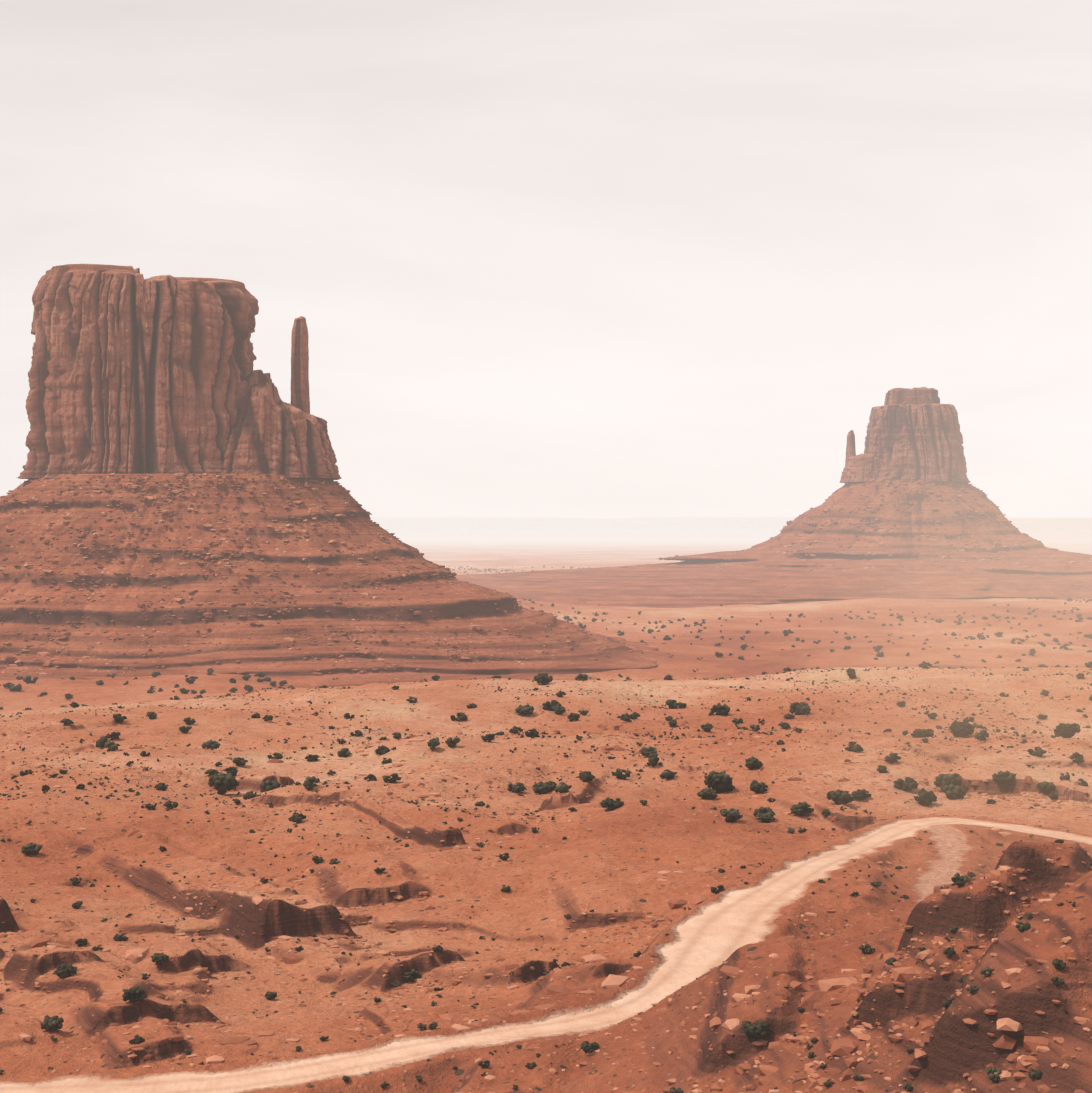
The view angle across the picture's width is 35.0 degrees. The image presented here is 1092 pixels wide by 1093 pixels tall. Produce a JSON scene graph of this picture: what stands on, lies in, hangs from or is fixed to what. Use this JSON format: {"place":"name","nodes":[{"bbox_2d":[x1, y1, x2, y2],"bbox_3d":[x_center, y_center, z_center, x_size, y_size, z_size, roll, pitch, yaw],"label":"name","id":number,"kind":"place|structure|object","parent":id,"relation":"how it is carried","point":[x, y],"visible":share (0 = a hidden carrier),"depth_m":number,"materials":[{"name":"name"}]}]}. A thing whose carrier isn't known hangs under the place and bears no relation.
{"place":"outdoors","nodes":[
{"label":"outdoors","id":0,"kind":"place"},
{"bbox_2d":[0,537,1091,1092],"bbox_3d":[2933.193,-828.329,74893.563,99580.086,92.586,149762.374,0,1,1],"label":"ground","id":1,"kind":"structure","parent":0,"point":[730,923],"depth_m":308.99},
{"bbox_2d":[0,474,671,686],"bbox_3d":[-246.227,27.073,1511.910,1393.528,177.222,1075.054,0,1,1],"label":"butte base slope","id":2,"kind":"structure","parent":1,"relation":"on","point":[256,650],"depth_m":1356.63,"materials":[{"name":"brown stone"}]},
{"bbox_2d":[17,264,341,479],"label":"butte","id":3,"kind":"object","parent":2,"relation":"on","point":[132,370],"visible":0.98,"depth_m":1455.13,"materials":[{"name":"brown stone"}]},
{"bbox_2d":[0,473,656,675],"bbox_3d":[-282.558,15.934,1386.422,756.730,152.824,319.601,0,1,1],"label":"scattered rocks","id":4,"kind":"object","parent":2,"relation":"on","point":[47,663],"visible":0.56,"depth_m":1374.22,"materials":[{"name":"brown stone"}]},
{"bbox_2d":[0,681,1091,1092],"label":"loose rocks","id":5,"kind":"object","parent":1,"relation":"on","point":[848,1047],"visible":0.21,"depth_m":215.09,"materials":[{"name":"brown stone"}]},
{"bbox_2d":[0,565,1091,1092],"bbox_3d":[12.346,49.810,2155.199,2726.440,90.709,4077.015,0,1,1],"label":"juniper scrub","id":6,"kind":"object","parent":1,"relation":"on","point":[220,783],"visible":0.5,"depth_m":419.51,"materials":[{"name":"green plant"}]},
{"bbox_2d":[370,517,1091,538],"bbox_3d":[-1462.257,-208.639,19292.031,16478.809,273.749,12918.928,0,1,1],"label":"mesas","id":7,"kind":"structure","parent":1,"relation":"on","point":[769,527],"depth_m":14730.74,"materials":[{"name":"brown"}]},
{"bbox_2d":[454,480,1091,607],"bbox_3d":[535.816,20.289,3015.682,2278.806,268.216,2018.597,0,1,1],"label":"butte base slope","id":8,"kind":"structure","parent":1,"relation":"on","point":[685,583],"depth_m":2730.34,"materials":[{"name":"brown stone"}]},
{"bbox_2d":[617,478,1091,573],"bbox_3d":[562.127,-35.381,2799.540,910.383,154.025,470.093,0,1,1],"label":"scattered rocks","id":9,"kind":"object","parent":8,"relation":"on","point":[926,486],"visible":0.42,"depth_m":2855.87,"materials":[{"name":"brown stone"}]},
{"bbox_2d":[839,387,970,482],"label":"butte","id":10,"kind":"object","parent":8,"relation":"on","point":[914,434],"visible":0.96,"depth_m":2930.85,"materials":[{"name":"brown stone"}]},
{"bbox_2d":[0,0,1091,518],"label":"sky","id":11,"kind":"structure","parent":0,"point":[594,259],"materials":[{"name":"white"}]}
]}

